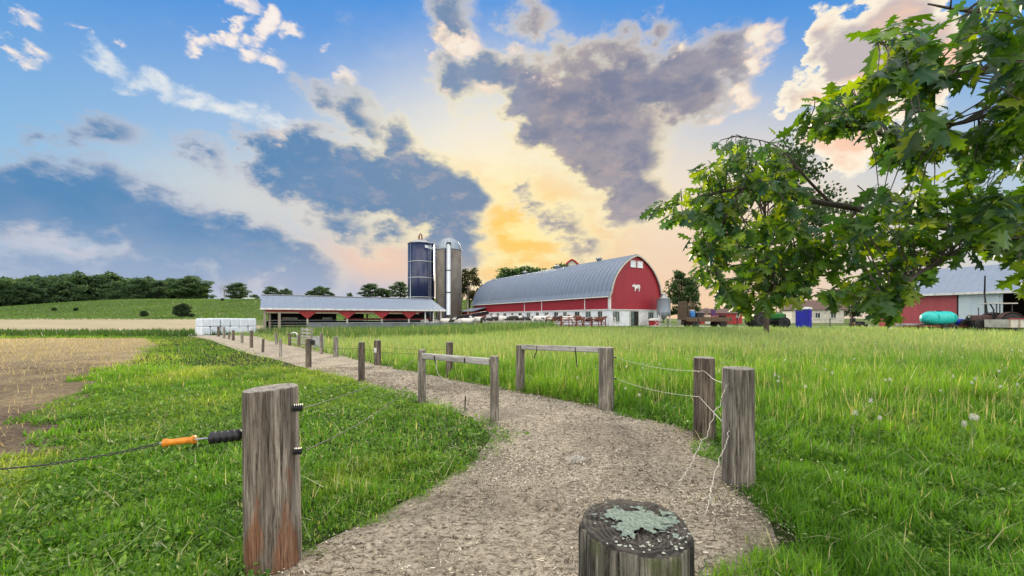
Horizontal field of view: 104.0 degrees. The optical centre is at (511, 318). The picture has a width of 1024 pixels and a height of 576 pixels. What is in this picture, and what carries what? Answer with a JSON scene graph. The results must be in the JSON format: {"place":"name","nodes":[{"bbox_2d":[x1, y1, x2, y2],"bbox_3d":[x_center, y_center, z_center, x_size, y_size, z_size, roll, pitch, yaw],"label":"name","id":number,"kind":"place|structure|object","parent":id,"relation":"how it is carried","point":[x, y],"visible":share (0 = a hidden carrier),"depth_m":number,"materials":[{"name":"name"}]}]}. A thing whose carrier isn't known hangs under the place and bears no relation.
{"place":"outdoors","nodes":[
{"label":"outdoors","id":0,"kind":"place"},
{"bbox_2d":[0,338,158,465],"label":"ploughed field","id":1,"kind":"structure","parent":0,"point":[32,379],"depth_m":10.78,"materials":[{"name":"soil"}]},
{"bbox_2d":[0,336,147,456],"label":"straw","id":2,"kind":"object","parent":1,"relation":"on","point":[46,338],"visible":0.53,"depth_m":19.66,"materials":[{"name":"beige plant"}]},
{"bbox_2d":[0,318,262,330],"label":"stubble field","id":3,"kind":"structure","parent":0,"point":[99,324],"depth_m":65.02,"materials":[{"name":"beige plant"}]},
{"bbox_2d":[191,335,812,575],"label":"path","id":4,"kind":"structure","parent":0,"point":[414,556],"depth_m":3.45,"materials":[{"name":"brown gravel"}]},
{"bbox_2d":[301,327,312,347],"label":"slatted gate","id":5,"kind":"structure","parent":4,"relation":"on","point":[306,335],"depth_m":21.08,"materials":[{"name":"grey wood"}]},
{"bbox_2d":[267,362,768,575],"bbox_3d":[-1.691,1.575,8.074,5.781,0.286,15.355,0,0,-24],"label":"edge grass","id":6,"kind":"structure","parent":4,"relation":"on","point":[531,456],"depth_m":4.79,"materials":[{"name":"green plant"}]},
{"bbox_2d":[0,299,1023,575],"bbox_3d":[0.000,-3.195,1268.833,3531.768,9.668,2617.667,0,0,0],"label":"ground","id":7,"kind":"structure","parent":0,"point":[124,557],"depth_m":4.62,"materials":[{"name":"green plant"}]},
{"bbox_2d":[0,277,19,306],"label":"broadleaf tree","id":8,"kind":"object","parent":7,"relation":"on","point":[7,281],"visible":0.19,"depth_m":166.99,"materials":[{"name":"green plant"}]},
{"bbox_2d":[0,286,30,305],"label":"broadleaf tree","id":9,"kind":"object","parent":7,"relation":"on","point":[15,299],"visible":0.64,"depth_m":166.17,"materials":[{"name":"green plant"}]},
{"bbox_2d":[0,282,31,305],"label":"broadleaf tree","id":10,"kind":"object","parent":7,"relation":"on","point":[7,286],"visible":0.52,"depth_m":167.57,"materials":[{"name":"green plant"}]},
{"bbox_2d":[6,281,53,304],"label":"broadleaf tree","id":11,"kind":"object","parent":7,"relation":"on","point":[40,292],"visible":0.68,"depth_m":172.12,"materials":[{"name":"green plant"}]},
{"bbox_2d":[16,275,67,301],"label":"broadleaf tree","id":12,"kind":"object","parent":7,"relation":"on","point":[36,280],"visible":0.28,"depth_m":184.49,"materials":[{"name":"green plant"}]},
{"bbox_2d":[47,276,68,289],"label":"broadleaf tree","id":13,"kind":"object","parent":7,"relation":"on","point":[54,278],"visible":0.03,"depth_m":200.34,"materials":[{"name":"green plant"}]},
{"bbox_2d":[39,278,88,303],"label":"broadleaf tree","id":14,"kind":"object","parent":7,"relation":"on","point":[68,290],"visible":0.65,"depth_m":187.65,"materials":[{"name":"green plant"}]},
{"bbox_2d":[54,270,101,300],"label":"broadleaf tree","id":15,"kind":"object","parent":7,"relation":"on","point":[77,278],"visible":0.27,"depth_m":201.19,"materials":[{"name":"green plant"}]},
{"bbox_2d":[75,274,115,300],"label":"broadleaf tree","id":16,"kind":"object","parent":7,"relation":"on","point":[100,280],"visible":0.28,"depth_m":204.62,"materials":[{"name":"green plant"}]},
{"bbox_2d":[86,271,136,298],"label":"broadleaf tree","id":17,"kind":"object","parent":7,"relation":"on","point":[109,276],"visible":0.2,"depth_m":206.18,"materials":[{"name":"green plant"}]},
{"bbox_2d":[97,280,132,299],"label":"broadleaf tree","id":18,"kind":"object","parent":7,"relation":"on","point":[115,285],"visible":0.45,"depth_m":194.26,"materials":[{"name":"green plant"}]},
{"bbox_2d":[0,327,266,336],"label":"grass","id":19,"kind":"structure","parent":7,"relation":"on","point":[183,332],"depth_m":37.10,"materials":[{"name":"green plant"}]},
{"bbox_2d":[115,277,156,298],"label":"broadleaf tree","id":20,"kind":"object","parent":7,"relation":"on","point":[136,288],"visible":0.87,"depth_m":190.61,"materials":[{"name":"green plant"}]},
{"bbox_2d":[145,279,172,298],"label":"broadleaf tree","id":21,"kind":"object","parent":7,"relation":"on","point":[159,286],"visible":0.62,"depth_m":200.63,"materials":[{"name":"green plant"}]},
{"bbox_2d":[167,278,196,298],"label":"broadleaf tree","id":22,"kind":"object","parent":7,"relation":"on","point":[182,295],"visible":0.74,"depth_m":190.11,"materials":[{"name":"green plant"}]},
{"bbox_2d":[171,303,192,316],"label":"round shrub","id":23,"kind":"object","parent":7,"relation":"on","point":[182,309],"visible":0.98,"depth_m":100.31,"materials":[{"name":"green plant"}]},
{"bbox_2d":[164,275,216,298],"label":"broadleaf tree","id":24,"kind":"object","parent":7,"relation":"on","point":[202,288],"visible":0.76,"depth_m":192.31,"materials":[{"name":"green plant"}]},
{"bbox_2d":[195,327,209,334],"bbox_3d":[-29.018,1.202,37.539,1.100,0.800,0.821,0,0,28],"label":"wrapped bale","id":25,"kind":"object","parent":7,"relation":"on","point":[201,330],"visible":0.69,"depth_m":37.19},
{"bbox_2d":[195,318,209,326],"bbox_3d":[-29.028,0.397,37.585,1.100,0.800,0.821,0,0,28],"label":"wrapped bale","id":26,"kind":"object","parent":25,"relation":"on","point":[202,322],"visible":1,"depth_m":37.27},
{"bbox_2d":[225,282,251,298],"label":"broadleaf tree","id":27,"kind":"object","parent":7,"relation":"on","point":[235,287],"visible":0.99,"depth_m":188.46,"materials":[{"name":"green plant"}]},
{"bbox_2d":[208,383,302,575],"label":"fence post","id":28,"kind":"object","parent":7,"relation":"on","point":[268,435],"visible":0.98,"depth_m":2.49,"materials":[{"name":"grey wood"}]},
{"bbox_2d":[159,435,207,446],"bbox_3d":[-2.022,0.764,2.502,0.336,0.070,0.054,0,0,-8],"label":"spring grip","id":29,"kind":"object","parent":28,"relation":"attached to","point":[192,439],"visible":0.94,"depth_m":2.48,"materials":[{"name":"plastic"}]},
{"bbox_2d":[0,443,158,469],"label":"gate wire","id":30,"kind":"object","parent":29,"relation":"attached to","point":[145,446],"visible":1,"depth_m":2.57,"materials":[{"name":"metal"}]},
{"bbox_2d":[262,286,278,294],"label":"broadleaf tree","id":31,"kind":"object","parent":7,"relation":"on","point":[270,289],"visible":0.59,"depth_m":168.67,"materials":[{"name":"green plant"}]},
{"bbox_2d":[277,288,292,294],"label":"broadleaf tree","id":32,"kind":"object","parent":7,"relation":"on","point":[285,291],"visible":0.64,"depth_m":171.27,"materials":[{"name":"green plant"}]},
{"bbox_2d":[305,338,314,367],"bbox_3d":[-6.534,1.205,12.956,0.302,1.111,0.181,0,0,0],"label":"fence post","id":33,"kind":"object","parent":7,"relation":"on","point":[308,353],"visible":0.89,"depth_m":12.89,"materials":[{"name":"grey wood"}]},
{"bbox_2d":[313,336,323,348],"bbox_3d":[-9.935,1.239,20.538,0.550,0.620,0.100,0,0,0],"label":"plank hoarding","id":34,"kind":"object","parent":7,"relation":"on","point":[316,339],"visible":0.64,"depth_m":20.49,"materials":[{"name":"wood"}]},
{"bbox_2d":[320,333,322,353],"bbox_3d":[-8.403,1.199,17.625,0.138,1.120,0.145,0,0,0],"label":"fence post","id":35,"kind":"object","parent":7,"relation":"on","point":[321,342],"visible":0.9,"depth_m":17.57,"materials":[{"name":"grey wood"}]},
{"bbox_2d":[312,286,331,295],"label":"broadleaf tree","id":36,"kind":"object","parent":7,"relation":"on","point":[323,291],"visible":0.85,"depth_m":176.57,"materials":[{"name":"green plant"}]},
{"bbox_2d":[333,337,337,356],"bbox_3d":[-7.218,1.250,16.384,0.196,1.006,0.198,0,0,0],"label":"fence post","id":37,"kind":"object","parent":7,"relation":"on","point":[335,346],"visible":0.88,"depth_m":16.31,"materials":[{"name":"grey wood"}]},
{"bbox_2d":[0,298,676,322],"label":"grass","id":38,"kind":"structure","parent":7,"relation":"on","point":[156,315],"depth_m":119.02,"materials":[{"name":"green plant"}]},
{"bbox_2d":[260,294,445,330],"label":"open cattle shed","id":39,"kind":"structure","parent":7,"relation":"on","point":[294,310],"depth_m":48.09,"materials":[{"name":"metal"}]},
{"bbox_2d":[358,342,364,380],"bbox_3d":[-3.779,1.152,10.047,0.165,1.137,0.160,0,0,0],"label":"fence post","id":40,"kind":"object","parent":7,"relation":"on","point":[361,362],"visible":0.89,"depth_m":9.99,"materials":[{"name":"grey wood"}]},
{"bbox_2d":[358,283,384,296],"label":"broadleaf tree","id":41,"kind":"object","parent":7,"relation":"on","point":[368,287],"visible":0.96,"depth_m":163.47,"materials":[{"name":"green plant"}]},
{"bbox_2d":[374,340,380,364],"bbox_3d":[-4.583,1.245,13.612,0.233,1.028,0.258,0,0,0],"label":"fence post","id":42,"kind":"object","parent":7,"relation":"on","point":[377,358],"visible":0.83,"depth_m":13.54,"materials":[{"name":"grey wood"}]},
{"bbox_2d":[377,288,391,297],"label":"broadleaf tree","id":43,"kind":"object","parent":7,"relation":"on","point":[387,295],"visible":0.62,"depth_m":166.98,"materials":[{"name":"green plant"}]},
{"bbox_2d":[307,322,475,327],"bbox_3d":[-13.062,1.087,46.331,19.000,1.270,1.040,0,0,-30],"label":"feed bunk","id":44,"kind":"object","parent":7,"relation":"on","point":[364,325],"visible":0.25,"depth_m":44.90,"materials":[{"name":"grey concrete"}]},
{"bbox_2d":[386,282,407,297],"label":"broadleaf tree","id":45,"kind":"object","parent":7,"relation":"on","point":[394,287],"visible":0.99,"depth_m":158.76,"materials":[{"name":"green plant"}]},
{"bbox_2d":[408,233,434,318],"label":"blue silo","id":46,"kind":"object","parent":7,"relation":"on","point":[421,263],"visible":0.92,"depth_m":91.39,"materials":[{"name":"metal"}]},
{"bbox_2d":[446,342,452,377],"bbox_3d":[-1.700,1.198,10.873,0.200,1.130,0.212,0,0,0],"label":"fence post","id":47,"kind":"object","parent":7,"relation":"on","point":[449,346],"visible":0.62,"depth_m":10.78,"materials":[{"name":"grey wood"}]},
{"bbox_2d":[418,349,498,421],"bbox_3d":[-0.974,1.158,6.775,2.020,1.181,0.151,0,0,42],"label":"fence brace","id":48,"kind":"object","parent":7,"relation":"on","point":[491,361],"visible":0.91,"depth_m":6.44,"materials":[{"name":"grey wood"}]},
{"bbox_2d":[305,353,420,407],"bbox_3d":[-1.506,0.645,4.974,0.006,0.136,4.738,0,0,-4],"label":"fence wire","id":49,"kind":"object","parent":48,"relation":"attached to","point":[357,390],"visible":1,"depth_m":3.51,"materials":[{"name":"grey metal"}]},
{"bbox_2d":[306,373,420,449],"bbox_3d":[-1.506,0.959,4.974,0.006,0.203,4.738,0,0,-4],"label":"fence wire","id":50,"kind":"object","parent":48,"relation":"attached to","point":[355,425],"visible":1,"depth_m":3.49,"materials":[{"name":"grey metal"}]},
{"bbox_2d":[462,267,482,308],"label":"broadleaf tree","id":51,"kind":"object","parent":7,"relation":"on","point":[468,292],"visible":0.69,"depth_m":102.42,"materials":[{"name":"green plant"}]},
{"bbox_2d":[0,320,1023,366],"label":"grass","id":52,"kind":"structure","parent":7,"relation":"on","point":[913,340],"depth_m":24.29,"materials":[{"name":"green plant"}]},
{"bbox_2d":[0,396,1023,575],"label":"cut stems","id":53,"kind":"object","parent":7,"relation":"on","point":[62,451],"visible":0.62,"depth_m":3.57,"materials":[{"name":"green plant"}]},
{"bbox_2d":[3,347,1023,457],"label":"grass","id":54,"kind":"structure","parent":7,"relation":"on","point":[909,373],"depth_m":7.38,"materials":[{"name":"green plant"}]},
{"bbox_2d":[493,265,534,278],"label":"broadleaf tree","id":55,"kind":"object","parent":7,"relation":"on","point":[507,272],"visible":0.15,"depth_m":145.07,"materials":[{"name":"green plant"}]},
{"bbox_2d":[525,267,546,272],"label":"broadleaf tree","id":56,"kind":"object","parent":7,"relation":"on","point":[537,269],"visible":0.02,"depth_m":150.89,"materials":[{"name":"green plant"}]},
{"bbox_2d":[472,322,644,326],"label":"cattle yard","id":57,"kind":"structure","parent":7,"relation":"on","point":[577,325],"depth_m":59.12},
{"bbox_2d":[438,317,457,322],"bbox_3d":[-8.261,0.564,51.496,2.628,1.522,0.665,0,0,1],"label":"cow","id":58,"kind":"object","parent":57,"relation":"on","point":[448,319],"visible":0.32,"depth_m":51.27},
{"bbox_2d":[435,238,461,318],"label":"concrete silo","id":59,"kind":"object","parent":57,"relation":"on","point":[449,275],"visible":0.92,"depth_m":91.40,"materials":[{"name":"concrete"}]},
{"bbox_2d":[458,317,476,322],"bbox_3d":[-5.673,0.540,51.272,2.517,1.457,0.637,0,0,9],"label":"cow","id":60,"kind":"object","parent":57,"relation":"on","point":[467,320],"visible":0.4,"depth_m":51.05},
{"bbox_2d":[447,311,488,318],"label":"feed conveyor","id":61,"kind":"object","parent":57,"relation":"on","point":[483,313],"visible":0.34,"depth_m":71.08,"materials":[{"name":"grey metal"}]},
{"bbox_2d":[483,319,531,323],"bbox_3d":[-0.579,0.664,49.883,6.186,1.183,0.214,0,0,-6],"label":"plank fence","id":62,"kind":"object","parent":57,"relation":"on","point":[514,320],"visible":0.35,"depth_m":49.78,"materials":[{"name":"white wood"}]},
{"bbox_2d":[532,315,550,322],"bbox_3d":[3.721,0.261,52.009,2.626,1.521,0.665,0,0,-3],"label":"cow","id":63,"kind":"object","parent":57,"relation":"on","point":[539,318],"visible":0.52,"depth_m":51.76},
{"bbox_2d":[561,317,575,326],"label":"feeder gate","id":64,"kind":"structure","parent":57,"relation":"on","point":[568,322],"depth_m":51.24,"materials":[{"name":"metal"}]},
{"bbox_2d":[577,317,590,326],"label":"feeder gate","id":65,"kind":"structure","parent":57,"relation":"on","point":[584,322],"depth_m":51.25,"materials":[{"name":"metal"}]},
{"bbox_2d":[591,317,605,326],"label":"feeder gate","id":66,"kind":"structure","parent":57,"relation":"on","point":[598,319],"depth_m":51.25,"materials":[{"name":"metal"}]},
{"bbox_2d":[462,254,661,325],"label":"red dairy barn","id":67,"kind":"structure","parent":7,"relation":"on","point":[625,290],"depth_m":63.99,"materials":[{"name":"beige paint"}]},
{"bbox_2d":[612,311,619,321],"bbox_3d":[15.259,-0.270,58.590,1.500,1.700,0.140,0,0,-31],"label":"window","id":68,"kind":"structure","parent":67,"relation":"in","point":[616,314],"depth_m":58.67,"materials":[{"name":"white glass"}]},
{"bbox_2d":[630,311,638,325],"bbox_3d":[18.543,0.010,60.594,2.000,2.340,0.100,0,0,-31],"label":"doorway","id":69,"kind":"structure","parent":67,"relation":"in","point":[634,315],"depth_m":60.61,"materials":[{"name":"beige paint"}]},
{"bbox_2d":[516,345,615,410],"bbox_3d":[0.906,1.132,7.798,0.280,1.274,2.499,0,0,-41],"label":"fence brace","id":70,"kind":"object","parent":7,"relation":"on","point":[606,377],"visible":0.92,"depth_m":6.92,"materials":[{"name":"grey wood"}]},
{"bbox_2d":[564,259,578,265],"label":"arched barn","id":71,"kind":"structure","parent":7,"relation":"on","point":[572,262],"depth_m":149.78,"materials":[{"name":"beige paint"}]},
{"bbox_2d":[578,498,694,575],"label":"fence post","id":72,"kind":"object","parent":7,"relation":"on","point":[623,537],"visible":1,"depth_m":1.01,"materials":[{"name":"grey wood"}]},
{"bbox_2d":[648,318,659,325],"bbox_3d":[21.301,0.519,59.998,1.300,1.120,1.205,0,0,-31],"label":"calf hutch","id":73,"kind":"object","parent":7,"relation":"on","point":[653,321],"visible":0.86,"depth_m":59.60,"materials":[{"name":"red paint"}]},
{"bbox_2d":[657,294,670,325],"bbox_3d":[22.812,-1.318,61.119,2.714,4.950,2.338,0,0,0],"label":"feed bin","id":74,"kind":"object","parent":7,"relation":"on","point":[663,306],"visible":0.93,"depth_m":60.32,"materials":[{"name":"metal"}]},
{"bbox_2d":[327,339,1023,430],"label":"seed stalks","id":75,"kind":"object","parent":7,"relation":"on","point":[976,348],"visible":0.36,"depth_m":10.24,"materials":[{"name":"green plant"}]},
{"bbox_2d":[662,270,701,324],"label":"broadleaf tree","id":76,"kind":"object","parent":7,"relation":"on","point":[689,290],"visible":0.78,"depth_m":69.24,"materials":[{"name":"green plant"}]},
{"bbox_2d":[693,356,715,441],"bbox_3d":[2.549,1.130,5.310,0.266,1.245,0.267,0,0,0],"label":"fence post","id":77,"kind":"object","parent":7,"relation":"on","point":[704,391],"visible":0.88,"depth_m":5.20,"materials":[{"name":"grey wood"}]},
{"bbox_2d":[677,301,736,326],"bbox_3d":[23.311,-0.464,47.204,6.708,3.120,2.260,0,0,-3],"label":"hay wagon","id":78,"kind":"object","parent":7,"relation":"on","point":[692,321],"visible":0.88,"depth_m":46.26,"materials":[{"name":"wood"}]},
{"bbox_2d":[721,366,754,491],"bbox_3d":[2.148,1.105,3.800,0.287,1.291,0.274,0,0,0],"label":"fence post","id":79,"kind":"object","parent":7,"relation":"on","point":[738,420],"visible":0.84,"depth_m":3.69,"materials":[{"name":"grey wood"}]},
{"bbox_2d":[669,385,726,500],"bbox_3d":[1.537,1.100,3.447,1.012,0.976,0.253,0,0,-43],"label":"loose string","id":80,"kind":"object","parent":79,"relation":"hanging from","point":[698,448],"visible":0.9,"depth_m":3.40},
{"bbox_2d":[693,431,729,533],"bbox_3d":[1.566,1.300,3.165,0.122,0.569,1.295,0,0,36],"label":"loose string","id":81,"kind":"object","parent":79,"relation":"hanging from","point":[712,485],"visible":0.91,"depth_m":3.03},
{"bbox_2d":[744,308,790,327],"bbox_3d":[29.652,-0.233,46.502,4.108,2.705,2.454,0,0,6],"label":"tractor","id":82,"kind":"object","parent":7,"relation":"on","point":[757,320],"visible":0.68,"depth_m":45.50,"materials":[{"name":"metal"}]},
{"bbox_2d":[690,128,861,331],"bbox_3d":[20.961,-7.019,33.220,10.827,17.246,11.912,0,0,-34],"label":"broadleaf tree","id":83,"kind":"object","parent":7,"relation":"on","point":[815,219],"visible":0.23,"depth_m":30.08,"materials":[{"name":"green plant"}]},
{"bbox_2d":[795,307,812,327],"bbox_3d":[31.497,-0.201,43.194,1.260,2.620,1.275,0,0,-34],"label":"portable toilet","id":84,"kind":"object","parent":7,"relation":"on","point":[803,317],"visible":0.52,"depth_m":42.77,"materials":[{"name":"blue plastic"}]},
{"bbox_2d":[808,310,811,326],"bbox_3d":[31.834,0.029,42.692,0.840,1.840,0.073,0,0,-34],"label":"door","id":85,"kind":"structure","parent":84,"relation":"in","point":[809,311],"depth_m":42.73,"materials":[{"name":"blue plastic"}]},
{"bbox_2d":[780,300,846,322],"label":"farmhouse","id":86,"kind":"object","parent":7,"relation":"on","point":[820,314],"visible":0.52,"depth_m":91.98,"materials":[{"name":"beige paint"}]},
{"bbox_2d":[639,0,1023,329],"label":"oak tree","id":87,"kind":"object","parent":7,"relation":"on","point":[916,72],"visible":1,"depth_m":2.25,"materials":[{"name":"green plant"}]},
{"bbox_2d":[841,281,864,322],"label":"broadleaf tree","id":88,"kind":"object","parent":7,"relation":"on","point":[850,310],"visible":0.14,"depth_m":99.69,"materials":[{"name":"green plant"}]},
{"bbox_2d":[903,324,969,329],"bbox_3d":[41.470,0.858,38.628,6.002,0.640,2.300,0,0,-4],"label":"flat trailer","id":89,"kind":"object","parent":7,"relation":"on","point":[945,326],"visible":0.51,"depth_m":37.75,"materials":[{"name":"metal"}]},
{"bbox_2d":[920,310,957,325],"bbox_3d":[41.170,-0.046,38.607,3.240,1.440,1.724,0,0,-4],"label":"tank","id":90,"kind":"object","parent":89,"relation":"on","point":[938,317],"visible":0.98,"depth_m":37.98,"materials":[{"name":"teal plastic"}]},
{"bbox_2d":[879,264,1023,327],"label":"machine shed","id":91,"kind":"structure","parent":7,"relation":"on","point":[959,292],"depth_m":43.45,"materials":[{"name":"metal"}]},
{"bbox_2d":[959,293,998,318],"bbox_3d":[48.267,-0.850,41.393,0.080,3.880,2.780,0,0,-31],"label":"sliding door","id":92,"kind":"structure","parent":91,"relation":"in","point":[969,304],"depth_m":41.53,"materials":[{"name":"white metal"}]},
{"bbox_2d":[958,303,1023,330],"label":"tractor","id":93,"kind":"object","parent":7,"relation":"on","point":[976,321],"visible":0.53,"depth_m":36.94,"materials":[{"name":"metal"}]},
{"bbox_2d":[983,276,994,314],"bbox_3d":[44.868,-1.429,37.677,1.308,5.201,0.700,0,0,-4],"label":"mower arm","id":94,"kind":"object","parent":93,"relation":"attached to","point":[984,294],"visible":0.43,"depth_m":37.71},
{"bbox_2d":[984,318,1023,330],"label":"box wagon","id":95,"kind":"object","parent":7,"relation":"on","point":[1013,323],"visible":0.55,"depth_m":34.95,"materials":[{"name":"beige paint"}]},
{"bbox_2d":[0,0,1023,318],"label":"sky","id":96,"kind":"structure","parent":0,"point":[298,146],"materials":[{"name":"blue"}]},
{"bbox_2d":[699,309,741,323],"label":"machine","id":97,"kind":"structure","parent":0,"point":[726,312],"depth_m":80.36,"materials":[{"name":"paint"}]},
{"bbox_2d":[641,325,840,326],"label":"gravel road","id":98,"kind":"structure","parent":0,"point":[707,326],"depth_m":52.58,"materials":[{"name":"gravel"}]},
{"bbox_2d":[849,318,867,327],"bbox_3d":[40.687,0.533,46.997,1.570,1.160,1.020,0,0,-10],"label":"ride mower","id":99,"kind":"object","parent":98,"relation":"on","point":[858,323],"visible":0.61,"depth_m":46.80,"materials":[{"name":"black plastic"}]},
{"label":"shed apron","id":100,"kind":"structure","parent":0,"visible":0},
{"bbox_2d":[210,327,216,334],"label":"wrapped bale","id":101,"kind":"object","parent":100,"relation":"on","point":[213,329],"visible":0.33,"depth_m":37.87},
{"bbox_2d":[209,318,219,326],"bbox_3d":[-28.618,0.378,38.272,1.100,0.800,0.821,0,0,29],"label":"wrapped bale","id":102,"kind":"object","parent":101,"relation":"on","point":[214,322],"visible":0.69,"depth_m":37.91},
{"bbox_2d":[220,326,229,334],"bbox_3d":[-28.222,1.181,39.106,1.100,0.800,0.821,0,0,29],"label":"wrapped bale","id":103,"kind":"object","parent":100,"relation":"on","point":[227,328],"visible":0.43,"depth_m":38.81},
{"bbox_2d":[219,318,229,325],"bbox_3d":[-28.230,0.376,39.082,1.100,0.800,0.821,0,0,27],"label":"wrapped bale","id":104,"kind":"object","parent":103,"relation":"on","point":[224,321],"visible":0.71,"depth_m":38.74},
{"bbox_2d":[229,326,238,332],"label":"wrapped bale","id":105,"kind":"object","parent":100,"relation":"on","point":[236,328],"visible":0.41,"depth_m":39.54},
{"bbox_2d":[230,318,238,325],"bbox_3d":[-27.841,0.391,39.852,1.100,0.800,0.821,0,0,29],"label":"wrapped bale","id":106,"kind":"object","parent":105,"relation":"on","point":[234,321],"visible":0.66,"depth_m":39.50},
{"bbox_2d":[238,326,247,332],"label":"wrapped bale","id":107,"kind":"object","parent":100,"relation":"on","point":[243,328],"visible":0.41,"depth_m":40.20},
{"bbox_2d":[239,318,247,325],"bbox_3d":[-27.415,0.402,40.514,1.100,0.800,0.821,0,0,28],"label":"wrapped bale","id":108,"kind":"object","parent":107,"relation":"on","point":[243,321],"visible":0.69,"depth_m":40.18},
{"bbox_2d":[247,326,256,331],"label":"wrapped bale","id":109,"kind":"object","parent":100,"relation":"on","point":[251,328],"visible":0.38,"depth_m":40.92},
{"bbox_2d":[247,318,255,325],"bbox_3d":[-27.049,0.401,41.242,1.100,0.800,0.821,0,0,29],"label":"wrapped bale","id":110,"kind":"object","parent":109,"relation":"on","point":[251,321],"visible":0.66,"depth_m":40.92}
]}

